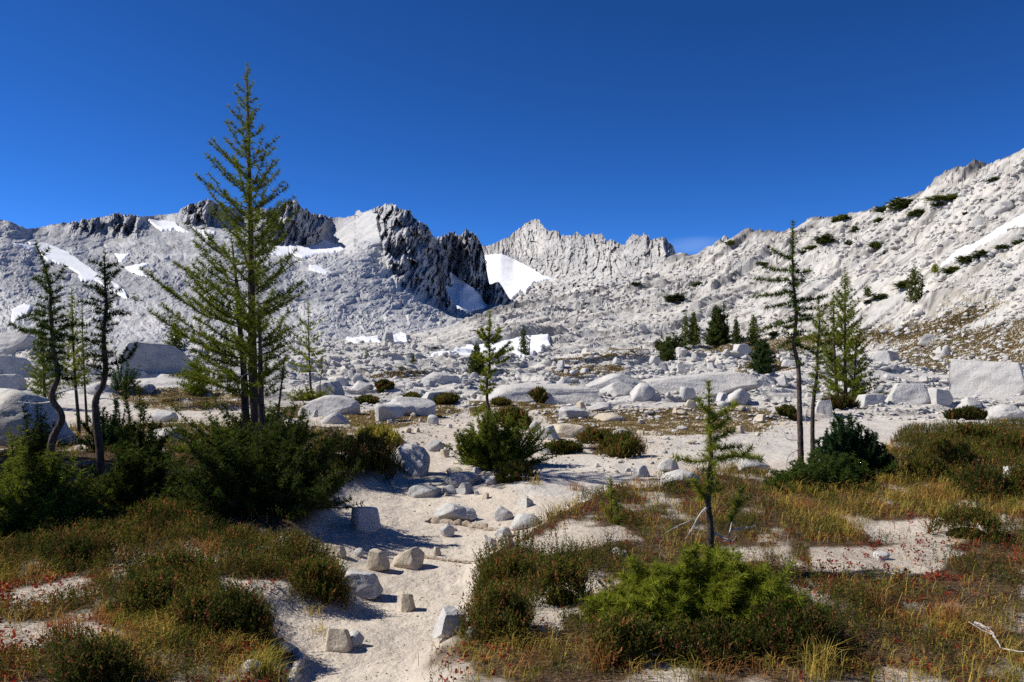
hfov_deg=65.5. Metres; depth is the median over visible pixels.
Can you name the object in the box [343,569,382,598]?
boulder
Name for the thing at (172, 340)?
young larch
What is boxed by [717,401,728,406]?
loose stone
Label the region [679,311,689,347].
slim larch
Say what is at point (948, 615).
grass tuft
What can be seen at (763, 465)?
boulder
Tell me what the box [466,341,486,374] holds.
dark spruce
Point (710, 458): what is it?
little larch
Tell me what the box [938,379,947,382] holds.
loose stone
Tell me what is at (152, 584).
heather clump
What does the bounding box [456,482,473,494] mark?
boulder
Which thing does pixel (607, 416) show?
boulder
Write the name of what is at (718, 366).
loose stone
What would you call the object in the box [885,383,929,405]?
boulder
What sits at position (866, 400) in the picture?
boulder
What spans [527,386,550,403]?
heather clump
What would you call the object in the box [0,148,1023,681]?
ground
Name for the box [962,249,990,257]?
slope shrub
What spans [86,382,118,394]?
boulder
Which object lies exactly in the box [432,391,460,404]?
heather clump
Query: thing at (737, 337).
dark spruce
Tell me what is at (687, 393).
loose stone
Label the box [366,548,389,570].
boulder
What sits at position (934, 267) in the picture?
slope larch
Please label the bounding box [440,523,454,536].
boulder
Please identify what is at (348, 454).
heather clump
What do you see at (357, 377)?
loose stone
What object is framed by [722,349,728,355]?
loose stone
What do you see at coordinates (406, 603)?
boulder
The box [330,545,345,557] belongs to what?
boulder
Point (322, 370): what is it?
thin larch
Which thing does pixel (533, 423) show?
boulder
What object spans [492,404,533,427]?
heather clump
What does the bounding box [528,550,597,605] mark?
heather clump
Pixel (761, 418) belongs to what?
loose stone
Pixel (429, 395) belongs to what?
boulder
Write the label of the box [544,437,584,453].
heather clump
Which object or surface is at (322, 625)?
grass tuft
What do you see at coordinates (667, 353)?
dark spruce
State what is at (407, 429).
loose stone
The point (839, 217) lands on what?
slope shrub
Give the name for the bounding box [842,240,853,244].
slope shrub
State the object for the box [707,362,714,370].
loose stone
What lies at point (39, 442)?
larch shrub
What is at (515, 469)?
heather clump
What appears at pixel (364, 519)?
boulder
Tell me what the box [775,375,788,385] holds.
loose stone
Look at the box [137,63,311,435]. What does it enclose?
tall larch
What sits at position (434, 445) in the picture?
boulder
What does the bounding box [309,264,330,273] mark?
snow patch
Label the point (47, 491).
larch shrub
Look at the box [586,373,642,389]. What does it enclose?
boulder
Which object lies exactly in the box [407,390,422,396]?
boulder
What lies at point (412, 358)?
dark spruce
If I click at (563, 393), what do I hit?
boulder
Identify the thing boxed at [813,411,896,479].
fir bush
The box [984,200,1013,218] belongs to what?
boulder
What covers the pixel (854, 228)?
slope shrub
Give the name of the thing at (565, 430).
boulder
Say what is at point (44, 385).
bushy larch
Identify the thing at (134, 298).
twin larch
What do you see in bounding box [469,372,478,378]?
loose stone
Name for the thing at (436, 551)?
boulder
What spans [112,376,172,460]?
pine sapling
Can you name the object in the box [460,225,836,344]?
slope rubble
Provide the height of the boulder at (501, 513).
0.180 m
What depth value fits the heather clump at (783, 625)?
3.70 m
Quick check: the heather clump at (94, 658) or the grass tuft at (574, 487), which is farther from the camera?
the grass tuft at (574, 487)
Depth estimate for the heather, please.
5.30 m
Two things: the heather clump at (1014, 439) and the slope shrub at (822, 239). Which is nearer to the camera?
the heather clump at (1014, 439)
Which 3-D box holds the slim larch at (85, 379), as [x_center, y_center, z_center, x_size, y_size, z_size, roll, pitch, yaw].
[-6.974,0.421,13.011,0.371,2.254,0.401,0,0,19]
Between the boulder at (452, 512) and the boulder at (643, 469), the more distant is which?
the boulder at (643, 469)
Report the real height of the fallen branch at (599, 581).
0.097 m
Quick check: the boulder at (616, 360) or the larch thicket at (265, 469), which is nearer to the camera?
the larch thicket at (265, 469)
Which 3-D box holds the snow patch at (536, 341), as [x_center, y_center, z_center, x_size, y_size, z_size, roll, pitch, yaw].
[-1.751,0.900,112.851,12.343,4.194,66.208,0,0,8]
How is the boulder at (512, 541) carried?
on the ground at (392, 624)
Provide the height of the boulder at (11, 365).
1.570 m
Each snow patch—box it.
[11,303,30,322]
[13,243,35,249]
[28,242,127,298]
[114,253,129,261]
[125,263,148,276]
[148,219,187,232]
[186,223,215,234]
[265,246,289,255]
[288,240,344,257]
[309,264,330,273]
[346,335,379,342]
[393,332,407,343]
[431,334,550,357]
[446,272,486,312]
[485,253,550,298]
[940,214,1023,266]
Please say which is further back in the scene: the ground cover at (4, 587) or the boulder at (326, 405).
the boulder at (326, 405)
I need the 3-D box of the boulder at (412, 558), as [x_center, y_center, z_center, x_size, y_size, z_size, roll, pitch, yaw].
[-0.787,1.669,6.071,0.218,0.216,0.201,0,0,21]
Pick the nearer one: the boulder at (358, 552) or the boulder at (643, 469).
the boulder at (358, 552)
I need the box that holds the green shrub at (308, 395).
[283,384,334,400]
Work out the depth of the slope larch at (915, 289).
94.11 m
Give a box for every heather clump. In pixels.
[29,526,125,568]
[38,629,149,681]
[100,564,191,618]
[125,543,212,578]
[161,582,224,632]
[180,577,286,644]
[283,552,355,610]
[312,430,371,472]
[341,424,407,480]
[354,394,380,403]
[354,421,404,444]
[374,379,395,392]
[401,391,421,397]
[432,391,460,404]
[448,576,535,644]
[464,544,538,607]
[488,456,541,483]
[490,395,511,405]
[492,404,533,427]
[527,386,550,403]
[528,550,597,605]
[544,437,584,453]
[572,425,616,443]
[580,606,682,665]
[589,429,647,457]
[618,610,767,668]
[731,597,867,664]
[775,403,796,420]
[821,394,860,409]
[900,452,950,479]
[912,437,981,468]
[917,498,1009,543]
[941,404,987,419]
[943,461,1019,500]
[944,420,1001,443]
[972,428,1023,459]
[1003,457,1023,499]
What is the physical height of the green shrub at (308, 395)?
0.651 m
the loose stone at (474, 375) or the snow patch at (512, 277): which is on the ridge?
the snow patch at (512, 277)
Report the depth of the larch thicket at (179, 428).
9.94 m
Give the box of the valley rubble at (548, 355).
[280,341,1023,423]
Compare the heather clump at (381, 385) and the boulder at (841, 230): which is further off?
the boulder at (841, 230)
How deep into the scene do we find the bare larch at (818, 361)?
9.39 m
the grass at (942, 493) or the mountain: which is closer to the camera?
the grass at (942, 493)
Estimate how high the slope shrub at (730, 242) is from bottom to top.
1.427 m
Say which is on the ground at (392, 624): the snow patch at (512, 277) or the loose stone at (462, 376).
the loose stone at (462, 376)
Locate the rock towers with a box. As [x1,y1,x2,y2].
[436,227,512,314]
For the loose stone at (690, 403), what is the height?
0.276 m
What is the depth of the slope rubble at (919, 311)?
77.43 m
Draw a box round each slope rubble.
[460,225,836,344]
[806,293,1023,374]
[821,161,1023,299]
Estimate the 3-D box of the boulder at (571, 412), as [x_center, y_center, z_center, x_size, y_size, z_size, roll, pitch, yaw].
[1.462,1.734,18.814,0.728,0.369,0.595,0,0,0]
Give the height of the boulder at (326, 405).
0.801 m
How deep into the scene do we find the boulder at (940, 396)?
22.60 m
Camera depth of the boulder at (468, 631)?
4.11 m
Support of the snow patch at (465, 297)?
on the rock towers
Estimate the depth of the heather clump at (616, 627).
3.66 m
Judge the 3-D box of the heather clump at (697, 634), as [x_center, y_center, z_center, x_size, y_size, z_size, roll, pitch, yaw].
[0.841,1.375,3.699,0.793,0.232,0.381,0,0,0]
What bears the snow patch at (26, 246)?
on the mountain
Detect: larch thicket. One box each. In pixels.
[152,384,332,458]
[152,395,366,523]
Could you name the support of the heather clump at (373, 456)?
on the ground at (392, 624)
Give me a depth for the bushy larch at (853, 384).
25.77 m
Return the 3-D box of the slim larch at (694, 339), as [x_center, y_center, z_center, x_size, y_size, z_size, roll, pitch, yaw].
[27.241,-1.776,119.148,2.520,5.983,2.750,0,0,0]
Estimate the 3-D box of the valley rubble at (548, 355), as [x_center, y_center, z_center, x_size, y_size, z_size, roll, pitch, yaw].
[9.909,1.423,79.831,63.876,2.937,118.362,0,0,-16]
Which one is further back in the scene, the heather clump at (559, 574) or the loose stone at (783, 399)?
the loose stone at (783, 399)
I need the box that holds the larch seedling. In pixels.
[593,475,633,525]
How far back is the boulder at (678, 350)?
81.34 m
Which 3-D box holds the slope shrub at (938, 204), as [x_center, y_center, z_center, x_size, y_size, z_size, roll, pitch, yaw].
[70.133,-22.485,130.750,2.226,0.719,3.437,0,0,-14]
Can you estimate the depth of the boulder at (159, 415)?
17.55 m
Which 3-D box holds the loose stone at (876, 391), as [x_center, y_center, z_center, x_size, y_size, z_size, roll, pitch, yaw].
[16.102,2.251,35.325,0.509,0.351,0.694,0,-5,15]
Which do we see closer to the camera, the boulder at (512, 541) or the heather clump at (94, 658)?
the heather clump at (94, 658)
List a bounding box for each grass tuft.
[29,599,101,645]
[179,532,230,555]
[230,642,286,680]
[291,602,325,616]
[300,619,327,638]
[520,473,542,485]
[561,631,633,678]
[567,476,584,490]
[780,627,855,681]
[841,575,907,618]
[914,583,978,634]
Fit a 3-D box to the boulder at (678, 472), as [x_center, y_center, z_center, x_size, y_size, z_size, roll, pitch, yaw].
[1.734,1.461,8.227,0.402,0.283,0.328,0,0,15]
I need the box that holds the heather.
[0,416,1023,681]
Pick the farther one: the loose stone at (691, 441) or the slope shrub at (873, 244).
the slope shrub at (873, 244)
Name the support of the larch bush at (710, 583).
on the ground at (392, 624)
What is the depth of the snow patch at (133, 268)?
303.43 m
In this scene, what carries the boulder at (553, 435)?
on the ground at (392, 624)
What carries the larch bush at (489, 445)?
on the ground at (392, 624)
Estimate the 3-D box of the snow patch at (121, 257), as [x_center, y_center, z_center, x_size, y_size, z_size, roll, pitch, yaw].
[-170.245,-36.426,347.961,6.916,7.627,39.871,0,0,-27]
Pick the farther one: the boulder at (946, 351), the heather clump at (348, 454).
the boulder at (946, 351)
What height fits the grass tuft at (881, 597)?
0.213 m
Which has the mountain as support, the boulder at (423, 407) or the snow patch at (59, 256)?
the snow patch at (59, 256)
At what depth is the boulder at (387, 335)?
130.94 m
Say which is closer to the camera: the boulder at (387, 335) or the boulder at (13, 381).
the boulder at (13, 381)
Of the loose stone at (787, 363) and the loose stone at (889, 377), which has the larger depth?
the loose stone at (787, 363)
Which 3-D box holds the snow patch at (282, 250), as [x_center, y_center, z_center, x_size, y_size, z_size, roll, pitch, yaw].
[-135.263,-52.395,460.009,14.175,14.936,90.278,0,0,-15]
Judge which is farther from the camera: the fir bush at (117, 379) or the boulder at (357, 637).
the fir bush at (117, 379)
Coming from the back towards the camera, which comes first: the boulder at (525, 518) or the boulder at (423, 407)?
the boulder at (423, 407)
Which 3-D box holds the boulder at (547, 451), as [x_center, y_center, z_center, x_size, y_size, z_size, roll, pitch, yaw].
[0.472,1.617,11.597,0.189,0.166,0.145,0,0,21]
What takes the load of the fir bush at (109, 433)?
on the ground at (392, 624)
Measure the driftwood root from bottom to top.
0.094 m
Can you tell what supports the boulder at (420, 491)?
on the ground at (392, 624)
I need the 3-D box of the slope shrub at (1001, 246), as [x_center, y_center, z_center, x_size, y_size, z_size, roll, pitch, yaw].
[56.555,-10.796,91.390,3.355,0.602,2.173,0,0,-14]
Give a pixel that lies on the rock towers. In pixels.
(462, 257)
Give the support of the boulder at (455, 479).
on the ground at (392, 624)
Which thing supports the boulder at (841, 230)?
on the ground at (392, 624)
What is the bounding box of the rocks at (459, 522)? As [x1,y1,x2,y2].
[424,517,512,530]
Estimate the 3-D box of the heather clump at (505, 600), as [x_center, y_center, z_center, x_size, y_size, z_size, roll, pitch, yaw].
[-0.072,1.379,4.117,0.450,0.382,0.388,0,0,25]
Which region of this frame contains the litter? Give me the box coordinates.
[0,436,1023,681]
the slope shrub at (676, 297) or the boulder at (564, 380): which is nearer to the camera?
the boulder at (564, 380)
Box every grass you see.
[0,415,1023,681]
[109,300,1023,435]
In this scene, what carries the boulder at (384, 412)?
on the ground at (392, 624)
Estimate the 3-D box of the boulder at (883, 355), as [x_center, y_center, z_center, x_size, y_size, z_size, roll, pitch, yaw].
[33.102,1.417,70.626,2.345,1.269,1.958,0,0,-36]
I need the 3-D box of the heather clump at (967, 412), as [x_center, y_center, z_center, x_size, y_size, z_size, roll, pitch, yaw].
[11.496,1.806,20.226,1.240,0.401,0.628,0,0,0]
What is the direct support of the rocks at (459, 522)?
on the ground at (392, 624)
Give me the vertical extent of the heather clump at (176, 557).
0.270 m
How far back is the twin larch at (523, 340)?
102.61 m
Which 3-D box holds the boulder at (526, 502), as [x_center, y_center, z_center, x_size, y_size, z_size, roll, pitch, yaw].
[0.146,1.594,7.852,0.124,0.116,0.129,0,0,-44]
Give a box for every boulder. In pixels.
[0,331,40,354]
[0,355,35,377]
[0,374,27,389]
[0,388,75,445]
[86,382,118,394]
[108,340,192,376]
[141,384,155,392]
[151,410,177,422]
[154,427,186,442]
[243,659,261,672]
[298,395,359,417]
[315,381,344,395]
[321,411,348,423]
[324,628,352,652]
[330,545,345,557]
[335,377,348,385]
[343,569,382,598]
[350,630,363,646]
[351,380,373,392]
[351,506,379,531]
[354,548,363,557]
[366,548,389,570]
[375,404,403,420]
[382,332,393,341]
[386,397,435,416]
[392,547,424,569]
[393,444,429,477]
[399,593,415,612]
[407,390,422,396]
[407,485,440,497]
[421,372,460,384]
[421,389,451,404]
[424,380,435,386]
[426,439,443,451]
[427,415,438,424]
[432,606,466,638]
[433,546,440,555]
[434,503,476,520]
[440,449,449,457]
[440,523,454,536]
[443,485,455,493]
[444,471,483,487]
[446,466,462,474]
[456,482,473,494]
[466,627,476,639]
[472,467,479,473]
[484,383,601,404]
[484,537,495,548]
[485,476,498,484]
[494,506,512,521]
[494,526,512,538]
[497,537,514,548]
[512,513,539,529]
[519,497,533,507]
[529,421,540,428]
[538,425,559,439]
[538,449,550,454]
[552,423,585,437]
[556,377,572,383]
[559,406,588,418]
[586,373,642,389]
[587,402,611,410]
[593,413,624,420]
[600,381,632,396]
[612,357,621,363]
[626,325,632,330]
[630,382,655,400]
[633,465,649,476]
[638,323,647,332]
[643,372,761,396]
[649,355,660,364]
[657,459,678,471]
[658,362,668,373]
[660,469,699,486]
[676,347,687,355]
[676,363,694,373]
[728,388,750,404]
[732,344,751,356]
[737,458,769,474]
[815,400,833,416]
[838,227,844,233]
[856,393,884,407]
[871,350,900,361]
[873,551,889,559]
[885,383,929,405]
[918,334,935,345]
[927,388,952,404]
[940,345,950,357]
[948,359,1023,395]
[955,397,981,408]
[967,216,985,229]
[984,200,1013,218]
[986,404,1023,420]
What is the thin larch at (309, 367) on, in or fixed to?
on the ground at (392, 624)
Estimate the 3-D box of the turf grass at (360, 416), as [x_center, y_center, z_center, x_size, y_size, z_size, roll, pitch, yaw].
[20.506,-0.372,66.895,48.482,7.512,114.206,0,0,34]
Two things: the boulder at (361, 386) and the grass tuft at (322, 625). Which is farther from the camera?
the boulder at (361, 386)
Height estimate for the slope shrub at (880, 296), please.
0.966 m
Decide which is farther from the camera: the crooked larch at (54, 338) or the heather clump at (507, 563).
the crooked larch at (54, 338)
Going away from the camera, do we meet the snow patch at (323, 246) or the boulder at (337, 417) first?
the boulder at (337, 417)
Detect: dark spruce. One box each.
[411,353,415,362]
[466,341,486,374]
[658,340,675,361]
[703,301,732,345]
[730,316,744,343]
[747,338,776,373]
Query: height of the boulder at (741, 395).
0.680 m
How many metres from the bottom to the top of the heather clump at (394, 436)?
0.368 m
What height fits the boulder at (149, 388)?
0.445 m
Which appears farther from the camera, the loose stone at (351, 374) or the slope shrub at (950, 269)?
the slope shrub at (950, 269)
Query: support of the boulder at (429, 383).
on the ground at (392, 624)
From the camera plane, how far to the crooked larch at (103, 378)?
7.88 m
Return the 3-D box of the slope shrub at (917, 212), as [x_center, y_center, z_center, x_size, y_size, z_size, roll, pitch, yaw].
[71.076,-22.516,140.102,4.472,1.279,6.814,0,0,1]
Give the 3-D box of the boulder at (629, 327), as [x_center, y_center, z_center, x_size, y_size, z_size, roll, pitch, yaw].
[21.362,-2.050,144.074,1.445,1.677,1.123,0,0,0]
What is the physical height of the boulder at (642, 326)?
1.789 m
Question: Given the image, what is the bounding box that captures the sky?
[0,0,1023,254]
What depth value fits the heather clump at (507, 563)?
4.96 m
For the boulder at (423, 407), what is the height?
0.755 m
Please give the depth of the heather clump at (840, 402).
22.89 m
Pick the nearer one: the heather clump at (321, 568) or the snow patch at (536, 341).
the heather clump at (321, 568)
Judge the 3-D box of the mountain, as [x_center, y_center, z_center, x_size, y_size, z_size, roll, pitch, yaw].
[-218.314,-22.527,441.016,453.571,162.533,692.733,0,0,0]
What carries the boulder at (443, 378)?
on the ground at (392, 624)
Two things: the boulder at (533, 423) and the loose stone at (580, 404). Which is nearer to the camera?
the boulder at (533, 423)
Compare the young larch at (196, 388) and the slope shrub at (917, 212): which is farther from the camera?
the slope shrub at (917, 212)
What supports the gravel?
on the ground at (392, 624)
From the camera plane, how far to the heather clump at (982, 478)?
7.46 m
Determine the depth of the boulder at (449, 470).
10.22 m
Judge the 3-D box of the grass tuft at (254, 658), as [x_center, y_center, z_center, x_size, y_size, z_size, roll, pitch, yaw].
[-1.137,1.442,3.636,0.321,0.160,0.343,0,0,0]
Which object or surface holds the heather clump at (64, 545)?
on the ground at (392, 624)
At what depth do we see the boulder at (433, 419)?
17.35 m
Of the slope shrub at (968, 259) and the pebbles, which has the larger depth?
the slope shrub at (968, 259)
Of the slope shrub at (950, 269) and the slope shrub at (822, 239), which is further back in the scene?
the slope shrub at (822, 239)
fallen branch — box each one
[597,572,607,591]
[968,621,1023,651]
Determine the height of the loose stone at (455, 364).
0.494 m
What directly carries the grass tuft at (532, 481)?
on the ground at (392, 624)
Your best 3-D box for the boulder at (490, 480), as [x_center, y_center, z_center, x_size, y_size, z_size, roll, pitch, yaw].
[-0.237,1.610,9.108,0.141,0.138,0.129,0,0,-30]
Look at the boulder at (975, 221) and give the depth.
107.52 m
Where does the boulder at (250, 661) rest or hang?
on the ground at (392, 624)
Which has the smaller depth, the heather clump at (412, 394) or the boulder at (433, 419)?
the boulder at (433, 419)
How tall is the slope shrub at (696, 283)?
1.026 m
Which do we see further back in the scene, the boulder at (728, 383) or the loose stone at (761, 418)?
the boulder at (728, 383)
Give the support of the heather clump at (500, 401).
on the ground at (392, 624)
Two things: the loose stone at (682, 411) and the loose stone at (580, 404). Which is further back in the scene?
the loose stone at (580, 404)
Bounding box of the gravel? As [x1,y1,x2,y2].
[339,403,794,475]
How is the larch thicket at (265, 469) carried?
on the ground at (392, 624)
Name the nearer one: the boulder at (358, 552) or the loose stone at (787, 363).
the boulder at (358, 552)
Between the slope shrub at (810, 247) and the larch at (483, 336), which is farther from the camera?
the slope shrub at (810, 247)
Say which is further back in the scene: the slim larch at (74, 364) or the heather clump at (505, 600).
the slim larch at (74, 364)
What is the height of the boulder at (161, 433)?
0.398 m
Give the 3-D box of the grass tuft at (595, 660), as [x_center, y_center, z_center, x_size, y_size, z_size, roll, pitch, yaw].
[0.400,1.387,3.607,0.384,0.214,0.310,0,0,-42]
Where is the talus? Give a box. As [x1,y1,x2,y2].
[2,334,429,372]
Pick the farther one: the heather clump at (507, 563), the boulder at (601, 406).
the boulder at (601, 406)
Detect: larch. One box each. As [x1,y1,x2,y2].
[5,241,92,461]
[21,327,64,399]
[56,287,92,435]
[75,304,94,432]
[76,251,138,485]
[129,293,142,300]
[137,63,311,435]
[162,320,187,350]
[175,356,213,395]
[285,299,325,392]
[314,352,327,390]
[470,310,514,420]
[518,326,531,354]
[664,379,765,552]
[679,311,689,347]
[687,310,700,347]
[746,314,761,342]
[752,221,828,468]
[798,293,840,458]
[815,267,886,401]
[862,285,872,296]
[903,265,924,302]
[931,262,938,273]
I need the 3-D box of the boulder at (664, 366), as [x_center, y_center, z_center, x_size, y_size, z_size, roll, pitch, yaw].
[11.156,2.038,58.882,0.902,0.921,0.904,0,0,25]
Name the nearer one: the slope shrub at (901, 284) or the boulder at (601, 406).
the boulder at (601, 406)
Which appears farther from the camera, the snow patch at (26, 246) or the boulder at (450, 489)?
the snow patch at (26, 246)
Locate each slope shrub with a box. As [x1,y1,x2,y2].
[663,293,689,300]
[690,281,706,285]
[724,239,741,244]
[765,331,778,335]
[780,324,793,327]
[802,245,815,249]
[807,233,836,244]
[832,214,850,220]
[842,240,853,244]
[850,225,858,231]
[865,240,882,247]
[867,293,886,299]
[869,205,888,212]
[871,217,883,222]
[880,197,913,210]
[892,280,912,288]
[899,208,924,215]
[915,193,957,202]
[930,202,944,206]
[935,266,959,273]
[953,255,976,262]
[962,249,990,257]
[984,176,998,181]
[990,244,1012,248]
[1012,239,1023,243]
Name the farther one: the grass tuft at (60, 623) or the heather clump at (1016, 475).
the heather clump at (1016, 475)
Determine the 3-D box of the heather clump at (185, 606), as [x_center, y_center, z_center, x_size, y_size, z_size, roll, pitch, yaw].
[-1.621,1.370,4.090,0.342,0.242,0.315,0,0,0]
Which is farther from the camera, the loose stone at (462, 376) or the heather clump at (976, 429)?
the loose stone at (462, 376)
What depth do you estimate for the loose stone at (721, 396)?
24.79 m
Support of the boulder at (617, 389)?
on the ground at (392, 624)
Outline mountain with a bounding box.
[0,199,472,348]
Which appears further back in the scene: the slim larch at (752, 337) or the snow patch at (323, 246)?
the snow patch at (323, 246)
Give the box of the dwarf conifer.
[652,332,690,351]
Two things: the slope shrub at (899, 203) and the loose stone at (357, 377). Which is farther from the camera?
the slope shrub at (899, 203)
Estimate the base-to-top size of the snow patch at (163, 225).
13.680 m
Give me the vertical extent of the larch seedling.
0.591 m
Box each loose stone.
[348,370,354,377]
[352,373,363,381]
[363,366,373,370]
[404,427,411,432]
[452,362,458,366]
[458,374,467,380]
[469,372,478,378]
[482,492,488,498]
[557,360,564,368]
[576,401,585,407]
[580,368,589,373]
[676,426,687,429]
[677,410,687,413]
[680,386,695,399]
[685,400,695,407]
[686,440,696,443]
[690,353,697,360]
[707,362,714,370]
[714,363,722,368]
[716,392,727,401]
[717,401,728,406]
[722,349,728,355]
[729,351,739,354]
[735,425,744,433]
[736,405,744,410]
[755,414,765,422]
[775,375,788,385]
[780,396,785,402]
[781,359,794,366]
[869,388,879,393]
[884,375,894,379]
[889,363,896,369]
[919,376,927,382]
[932,356,941,360]
[935,346,942,354]
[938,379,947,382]
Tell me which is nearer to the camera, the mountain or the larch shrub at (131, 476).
the larch shrub at (131, 476)
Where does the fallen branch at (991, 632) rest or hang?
on the ground at (392, 624)
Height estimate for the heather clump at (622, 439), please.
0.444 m
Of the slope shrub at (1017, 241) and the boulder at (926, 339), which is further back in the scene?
the slope shrub at (1017, 241)
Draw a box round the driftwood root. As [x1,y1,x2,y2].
[424,554,477,562]
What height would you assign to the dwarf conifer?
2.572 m
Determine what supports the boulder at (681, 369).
on the ground at (392, 624)
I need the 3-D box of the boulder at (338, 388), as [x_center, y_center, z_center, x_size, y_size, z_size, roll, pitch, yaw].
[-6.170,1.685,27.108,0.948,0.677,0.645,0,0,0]
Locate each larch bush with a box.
[441,403,565,470]
[576,538,829,635]
[758,448,899,493]
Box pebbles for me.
[300,472,545,679]
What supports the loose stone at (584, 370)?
on the ground at (392, 624)
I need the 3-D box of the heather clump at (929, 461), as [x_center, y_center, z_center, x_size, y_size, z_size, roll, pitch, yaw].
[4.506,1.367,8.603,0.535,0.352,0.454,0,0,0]
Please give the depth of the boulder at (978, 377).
30.58 m
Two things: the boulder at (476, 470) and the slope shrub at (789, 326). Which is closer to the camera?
the boulder at (476, 470)
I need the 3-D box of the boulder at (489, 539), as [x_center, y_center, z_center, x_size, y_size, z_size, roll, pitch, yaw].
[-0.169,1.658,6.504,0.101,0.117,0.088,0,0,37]
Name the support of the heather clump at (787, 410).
on the ground at (392, 624)
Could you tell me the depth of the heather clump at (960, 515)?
6.01 m
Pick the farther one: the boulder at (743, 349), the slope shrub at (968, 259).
the slope shrub at (968, 259)
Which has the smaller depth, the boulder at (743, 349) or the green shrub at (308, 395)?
the green shrub at (308, 395)
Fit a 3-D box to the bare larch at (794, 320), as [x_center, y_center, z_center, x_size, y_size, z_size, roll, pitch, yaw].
[3.105,0.134,8.904,0.858,3.003,0.278,0,0,0]
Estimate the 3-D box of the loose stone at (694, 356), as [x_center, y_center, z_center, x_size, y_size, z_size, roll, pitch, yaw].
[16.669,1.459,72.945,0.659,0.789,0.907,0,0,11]
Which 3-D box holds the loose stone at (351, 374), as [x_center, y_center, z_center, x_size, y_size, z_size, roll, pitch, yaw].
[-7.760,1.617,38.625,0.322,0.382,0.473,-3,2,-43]
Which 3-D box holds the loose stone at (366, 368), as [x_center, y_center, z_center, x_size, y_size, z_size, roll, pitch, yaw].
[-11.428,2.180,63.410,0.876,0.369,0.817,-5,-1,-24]
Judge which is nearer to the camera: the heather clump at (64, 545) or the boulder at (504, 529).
the heather clump at (64, 545)
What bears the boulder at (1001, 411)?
on the ground at (392, 624)
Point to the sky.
(692, 124)
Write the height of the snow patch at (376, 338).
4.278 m
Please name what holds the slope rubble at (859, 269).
on the ground at (392, 624)
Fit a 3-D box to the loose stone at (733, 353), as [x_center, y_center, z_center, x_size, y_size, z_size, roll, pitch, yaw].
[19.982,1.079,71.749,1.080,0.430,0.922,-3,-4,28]
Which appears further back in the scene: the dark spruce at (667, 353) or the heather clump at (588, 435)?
the dark spruce at (667, 353)
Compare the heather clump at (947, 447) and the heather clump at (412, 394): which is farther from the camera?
the heather clump at (412, 394)
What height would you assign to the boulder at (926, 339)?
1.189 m
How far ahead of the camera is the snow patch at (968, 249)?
97.63 m
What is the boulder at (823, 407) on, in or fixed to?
on the ground at (392, 624)
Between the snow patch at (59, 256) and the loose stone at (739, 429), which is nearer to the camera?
the loose stone at (739, 429)
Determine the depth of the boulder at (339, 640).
4.29 m
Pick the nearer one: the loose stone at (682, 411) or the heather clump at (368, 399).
the loose stone at (682, 411)
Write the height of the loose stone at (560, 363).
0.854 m
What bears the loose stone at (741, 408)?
on the ground at (392, 624)
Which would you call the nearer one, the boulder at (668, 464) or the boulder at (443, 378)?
the boulder at (668, 464)
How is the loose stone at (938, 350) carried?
on the ground at (392, 624)
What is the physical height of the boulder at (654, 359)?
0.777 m
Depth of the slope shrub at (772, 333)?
121.01 m
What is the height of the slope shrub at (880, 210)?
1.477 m
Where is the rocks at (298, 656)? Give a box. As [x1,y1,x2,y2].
[271,642,304,681]
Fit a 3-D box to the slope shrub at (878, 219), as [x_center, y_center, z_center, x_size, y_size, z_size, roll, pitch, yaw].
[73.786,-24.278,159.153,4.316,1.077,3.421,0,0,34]
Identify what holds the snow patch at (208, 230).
on the mountain
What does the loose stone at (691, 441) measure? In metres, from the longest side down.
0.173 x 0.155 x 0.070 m
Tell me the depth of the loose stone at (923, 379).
42.68 m
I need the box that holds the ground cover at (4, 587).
[0,423,1023,681]
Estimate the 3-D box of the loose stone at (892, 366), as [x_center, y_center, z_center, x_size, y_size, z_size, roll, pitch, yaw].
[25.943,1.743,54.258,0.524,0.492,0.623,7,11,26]
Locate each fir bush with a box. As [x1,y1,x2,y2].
[73,396,137,452]
[108,348,141,390]
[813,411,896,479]
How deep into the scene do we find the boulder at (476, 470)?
10.00 m
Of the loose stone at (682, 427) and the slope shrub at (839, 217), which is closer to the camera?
the loose stone at (682, 427)
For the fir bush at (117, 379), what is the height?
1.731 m
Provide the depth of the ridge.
1044.63 m
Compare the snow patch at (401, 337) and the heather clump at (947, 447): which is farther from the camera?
the snow patch at (401, 337)
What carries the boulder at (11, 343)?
on the ground at (392, 624)
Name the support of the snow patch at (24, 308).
on the mountain
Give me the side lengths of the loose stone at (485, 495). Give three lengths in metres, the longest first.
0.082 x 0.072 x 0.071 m
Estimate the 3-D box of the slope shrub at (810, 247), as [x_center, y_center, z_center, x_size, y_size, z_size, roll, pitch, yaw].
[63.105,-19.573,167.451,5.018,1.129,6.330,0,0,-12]
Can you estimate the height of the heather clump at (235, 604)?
0.335 m
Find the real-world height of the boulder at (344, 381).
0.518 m
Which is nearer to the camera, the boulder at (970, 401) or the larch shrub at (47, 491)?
the larch shrub at (47, 491)
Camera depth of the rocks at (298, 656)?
4.00 m
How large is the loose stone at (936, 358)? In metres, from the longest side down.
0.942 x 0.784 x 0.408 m
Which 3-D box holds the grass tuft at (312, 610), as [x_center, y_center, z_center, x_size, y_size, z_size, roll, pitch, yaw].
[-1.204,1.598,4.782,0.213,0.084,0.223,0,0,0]
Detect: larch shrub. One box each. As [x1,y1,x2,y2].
[0,425,137,538]
[1,401,69,473]
[85,436,193,515]
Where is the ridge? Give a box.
[482,219,675,301]
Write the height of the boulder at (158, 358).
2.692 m
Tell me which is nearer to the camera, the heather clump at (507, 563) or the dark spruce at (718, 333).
the heather clump at (507, 563)
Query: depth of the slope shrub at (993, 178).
123.50 m
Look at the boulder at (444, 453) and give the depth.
11.96 m

